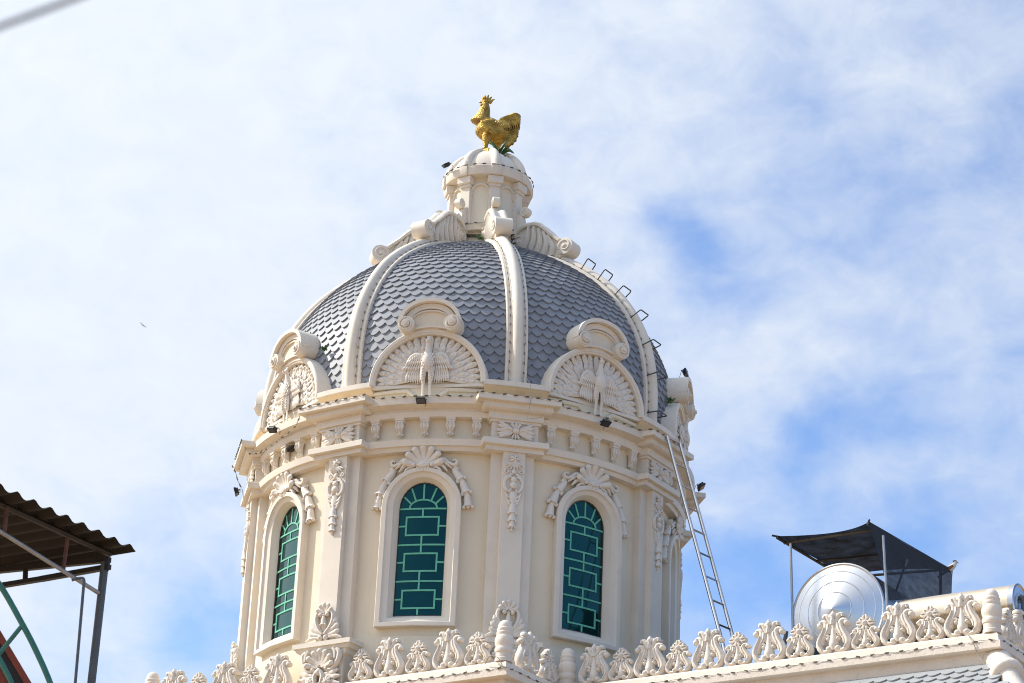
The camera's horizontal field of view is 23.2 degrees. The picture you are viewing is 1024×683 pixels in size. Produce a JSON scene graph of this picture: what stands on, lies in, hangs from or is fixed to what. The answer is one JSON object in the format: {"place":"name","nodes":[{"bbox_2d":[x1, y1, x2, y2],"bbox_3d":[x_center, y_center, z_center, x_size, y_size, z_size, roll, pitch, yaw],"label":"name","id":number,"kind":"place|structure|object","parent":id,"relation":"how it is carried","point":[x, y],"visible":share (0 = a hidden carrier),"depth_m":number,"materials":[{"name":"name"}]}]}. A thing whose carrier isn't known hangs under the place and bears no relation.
{"place":"outdoors","nodes":[
{"label":"outdoors","id":0,"kind":"place"},
{"bbox_2d":[0,0,78,29],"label":"overhead cable","id":1,"kind":"object","parent":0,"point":[32,14],"visible":1,"depth_m":3.82,"materials":[{"name":"grey plastic"}]},
{"bbox_2d":[0,0,1023,682],"label":"sky","id":2,"kind":"structure","parent":0,"point":[813,210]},
{"label":"ground","id":3,"kind":"structure","parent":0,"visible":0},
{"bbox_2d":[0,483,134,682],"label":"shelter","id":4,"kind":"object","parent":3,"relation":"on","point":[34,535],"visible":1,"depth_m":27.47,"materials":[{"name":"grey paint"}]},
{"bbox_2d":[0,631,30,682],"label":"red roof","id":5,"kind":"structure","parent":4,"relation":"attached to","point":[14,667],"depth_m":27.00,"materials":[{"name":"metal"}]},
{"bbox_2d":[0,581,52,682],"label":"green pipe frame","id":6,"kind":"object","parent":4,"relation":"attached to","point":[22,626],"visible":1,"depth_m":25.26,"materials":[{"name":"green metal"}]},
{"bbox_2d":[71,577,85,682],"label":"metal post","id":7,"kind":"object","parent":4,"relation":"attached to","point":[80,625],"visible":1,"depth_m":26.03,"materials":[{"name":"metal"}]},
{"bbox_2d":[145,589,1023,682],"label":"house","id":8,"kind":"structure","parent":3,"relation":"on","point":[1001,661],"depth_m":33.92,"materials":[{"name":"paint"}]},
{"bbox_2d":[387,667,502,682],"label":"light string","id":9,"kind":"object","parent":8,"relation":"attached to","point":[443,675],"visible":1,"depth_m":34.70,"materials":[{"name":"plastic"}]},
{"bbox_2d":[230,148,705,682],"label":"domed tower","id":10,"kind":"structure","parent":8,"relation":"on","point":[554,526],"depth_m":37.54,"materials":[{"name":"paint"}]},
{"bbox_2d":[234,487,242,496],"bbox_3d":[-4.348,2.393,39.599,0.162,0.114,0.182,4,-23,-3],"label":"floodlight","id":11,"kind":"object","parent":10,"relation":"attached to","point":[236,491],"visible":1,"depth_m":39.54,"materials":[{"name":"black plastic"}]},
{"bbox_2d":[241,408,301,454],"bbox_3d":[-3.654,1.435,38.444,0.208,0.271,1.889,18,-27,-31],"label":"light string","id":12,"kind":"object","parent":10,"relation":"attached to","point":[288,432],"visible":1,"depth_m":38.32,"materials":[{"name":"plastic"}]},
{"bbox_2d":[267,426,279,433],"bbox_3d":[-3.680,1.359,38.374,0.178,0.123,0.169,-12,-27,30],"label":"floodlight","id":13,"kind":"object","parent":10,"relation":"attached to","point":[271,429],"visible":1,"depth_m":38.33,"materials":[{"name":"black plastic"}]},
{"bbox_2d":[254,471,315,656],"bbox_3d":[-3.488,3.304,37.835,0.294,2.790,1.554,17,-27,-31],"label":"window","id":14,"kind":"structure","parent":10,"relation":"in","point":[290,514],"depth_m":37.88,"materials":[{"name":"green glass"}]},
{"bbox_2d":[286,445,294,452],"bbox_3d":[-3.400,1.652,38.328,0.153,0.120,0.115,3,-23,-1],"label":"bird nest","id":15,"kind":"object","parent":10,"relation":"on","point":[290,448],"visible":1,"depth_m":38.29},
{"bbox_2d":[298,391,478,408],"bbox_3d":[-1.898,0.840,37.216,2.950,0.045,0.367,-5,-24,16],"label":"light string","id":16,"kind":"object","parent":10,"relation":"attached to","point":[390,397],"visible":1,"depth_m":37.15,"materials":[{"name":"plastic"}]},
{"bbox_2d":[355,240,435,383],"bbox_3d":[-1.806,-0.469,39.229,0.027,3.307,1.928,-12,-27,31],"label":"light string","id":17,"kind":"object","parent":10,"relation":"on","point":[370,297],"visible":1,"depth_m":38.65,"materials":[{"name":"plastic"}]},
{"bbox_2d":[415,396,426,405],"bbox_3d":[-1.344,0.883,37.008,0.182,0.116,0.179,-2,-24,10],"label":"floodlight","id":18,"kind":"object","parent":10,"relation":"attached to","point":[421,400],"visible":1,"depth_m":36.95,"materials":[{"name":"black plastic"}]},
{"bbox_2d":[371,445,473,628],"bbox_3d":[-1.349,2.845,36.539,1.554,2.790,0.294,-2,-24,10],"label":"window","id":19,"kind":"structure","parent":10,"relation":"in","point":[417,581],"depth_m":36.58,"materials":[{"name":"green glass"}]},
{"bbox_2d":[441,162,452,168],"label":"floodlight","id":20,"kind":"object","parent":10,"relation":"attached to","point":[447,164],"visible":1,"depth_m":41.97,"materials":[{"name":"black plastic"}]},
{"bbox_2d":[466,234,480,236],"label":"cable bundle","id":21,"kind":"object","parent":10,"relation":"attached to","point":[471,235],"visible":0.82,"depth_m":41.34,"materials":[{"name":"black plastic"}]},
{"bbox_2d":[442,163,533,188],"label":"light string","id":22,"kind":"object","parent":10,"relation":"on","point":[486,163],"visible":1,"depth_m":41.89,"materials":[{"name":"plastic"}]},
{"bbox_2d":[470,95,520,150],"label":"rooster statue","id":23,"kind":"object","parent":10,"relation":"on","point":[500,131],"visible":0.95,"depth_m":42.72,"materials":[{"name":"metal"}]},
{"bbox_2d":[492,238,510,380],"bbox_3d":[-0.190,-0.522,38.938,0.027,3.304,1.931,7,-24,-10],"label":"light string","id":24,"kind":"object","parent":10,"relation":"on","point":[509,300],"visible":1,"depth_m":38.16,"materials":[{"name":"plastic"}]},
{"bbox_2d":[489,139,513,156],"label":"weed","id":25,"kind":"object","parent":10,"relation":"on","point":[501,150],"visible":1,"depth_m":42.32,"materials":[{"name":"green plant"}]},
{"bbox_2d":[511,243,525,381],"bbox_3d":[0.035,-0.487,38.970,0.026,3.302,1.921,7,-24,-10],"label":"light string","id":26,"kind":"object","parent":10,"relation":"on","point":[524,304],"visible":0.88,"depth_m":38.17,"materials":[{"name":"plastic"}]},
{"bbox_2d":[523,375,542,418],"bbox_3d":[0.298,0.844,37.150,0.252,0.866,0.407,9,-24,-14],"label":"light string","id":27,"kind":"object","parent":10,"relation":"attached to","point":[530,400],"visible":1,"depth_m":36.91,"materials":[{"name":"plastic"}]},
{"bbox_2d":[479,390,678,445],"bbox_3d":[1.178,1.113,37.528,3.675,0.044,0.446,16,-27,-28],"label":"light string","id":28,"kind":"object","parent":10,"relation":"attached to","point":[577,410],"visible":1,"depth_m":37.32,"materials":[{"name":"plastic"}]},
{"bbox_2d":[544,464,628,653],"bbox_3d":[1.133,3.153,36.998,1.554,2.790,0.294,17,-27,-31],"label":"window","id":29,"kind":"structure","parent":10,"relation":"in","point":[589,527],"depth_m":37.03,"materials":[{"name":"green glass"}]},
{"bbox_2d":[553,256,649,411],"bbox_3d":[1.383,-0.070,39.816,1.930,3.293,0.026,-12,-27,31],"label":"light string","id":30,"kind":"object","parent":10,"relation":"on","point":[632,319],"visible":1,"depth_m":39.55,"materials":[{"name":"plastic"}]},
{"bbox_2d":[600,418,611,428],"bbox_3d":[1.391,1.234,37.463,0.182,0.115,0.179,17,-27,-31],"label":"floodlight","id":31,"kind":"object","parent":10,"relation":"attached to","point":[605,423],"visible":1,"depth_m":37.42,"materials":[{"name":"black plastic"}]},
{"bbox_2d":[666,397,674,403],"bbox_3d":[2.504,0.932,39.603,0.188,0.108,0.125,8,-24,-12],"label":"weed","id":32,"kind":"object","parent":10,"relation":"on","point":[670,400],"visible":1,"depth_m":39.58,"materials":[{"name":"green plant"}]},
{"bbox_2d":[661,515,683,673],"bbox_3d":[2.504,4.049,38.943,0.294,2.790,1.554,-2,-24,10],"label":"window","id":33,"kind":"structure","parent":10,"relation":"in","point":[672,536],"depth_m":38.92,"materials":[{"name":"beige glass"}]},
{"bbox_2d":[679,368,688,376],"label":"floodlight","id":34,"kind":"object","parent":10,"relation":"attached to","point":[684,371],"visible":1,"depth_m":40.38,"materials":[{"name":"black plastic"}]},
{"bbox_2d":[666,435,733,654],"bbox_3d":[2.812,3.089,36.487,0.340,4.355,2.499,11,-25,-19],"label":"ladder","id":35,"kind":"object","parent":10,"relation":"attached to","point":[704,534],"visible":0.83,"depth_m":36.67,"materials":[{"name":"silver metal"}]},
{"bbox_2d":[694,482,705,491],"bbox_3d":[2.981,2.303,39.541,0.161,0.140,0.180,6,-23,-8],"label":"floodlight","id":36,"kind":"object","parent":10,"relation":"attached to","point":[700,486],"visible":0.94,"depth_m":39.51,"materials":[{"name":"black plastic"}]},
{"bbox_2d":[485,656,506,667],"bbox_3d":[-0.231,4.420,34.272,0.382,0.209,0.056,-14,-28,34],"label":"junction wire","id":37,"kind":"object","parent":8,"relation":"attached to","point":[499,664],"visible":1,"depth_m":34.22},
{"bbox_2d":[510,668,540,682],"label":"light string","id":38,"kind":"object","parent":8,"relation":"attached to","point":[526,676],"visible":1,"depth_m":34.54,"materials":[{"name":"plastic"}]},
{"bbox_2d":[783,631,787,644],"bbox_3d":[3.828,4.573,35.351,0.188,0.958,0.059,-2,-24,10],"label":"drain pipe","id":39,"kind":"object","parent":8,"relation":"on","point":[785,636],"visible":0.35,"depth_m":35.47,"materials":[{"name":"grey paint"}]},
{"bbox_2d":[785,648,817,658],"bbox_3d":[4.061,4.643,35.121,0.520,0.660,0.520,3,-23,-1],"label":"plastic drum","id":40,"kind":"object","parent":8,"relation":"on","point":[815,653],"visible":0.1,"depth_m":35.04,"materials":[{"name":"black plastic"}]},
{"bbox_2d":[649,639,994,682],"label":"light string","id":41,"kind":"object","parent":8,"relation":"attached to","point":[822,661],"visible":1,"depth_m":33.25,"materials":[{"name":"plastic"}]},
{"bbox_2d":[794,563,900,654],"bbox_3d":[5.063,4.321,35.788,1.509,1.868,2.125,-12,-27,31],"label":"water tank","id":42,"kind":"object","parent":8,"relation":"on","point":[853,593],"visible":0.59,"depth_m":35.20,"materials":[{"name":"metal"}]},
{"bbox_2d":[772,519,952,639],"bbox_3d":[5.084,3.915,36.253,1.811,1.956,2.725,-11,-27,29],"label":"shade net","id":43,"kind":"object","parent":8,"relation":"attached to","point":[910,572],"visible":0.91,"depth_m":36.17,"materials":[{"name":"black fabric"}]},
{"bbox_2d":[948,560,957,573],"bbox_3d":[6.513,3.401,37.202,0.331,0.302,0.105,3,-23,-1],"label":"perched bird","id":44,"kind":"object","parent":43,"relation":"on","point":[952,566],"visible":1,"depth_m":37.19},
{"bbox_2d":[899,583,1023,641],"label":"solar heater","id":45,"kind":"object","parent":8,"relation":"on","point":[1011,596],"visible":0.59,"depth_m":33.60,"materials":[{"name":"white metal"}]},
{"bbox_2d":[966,633,984,659],"bbox_3d":[5.971,3.920,32.142,0.072,0.408,0.304,23,-31,-39],"label":"loose wire","id":46,"kind":"object","parent":8,"relation":"hanging from","point":[975,647],"visible":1,"depth_m":32.12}
]}

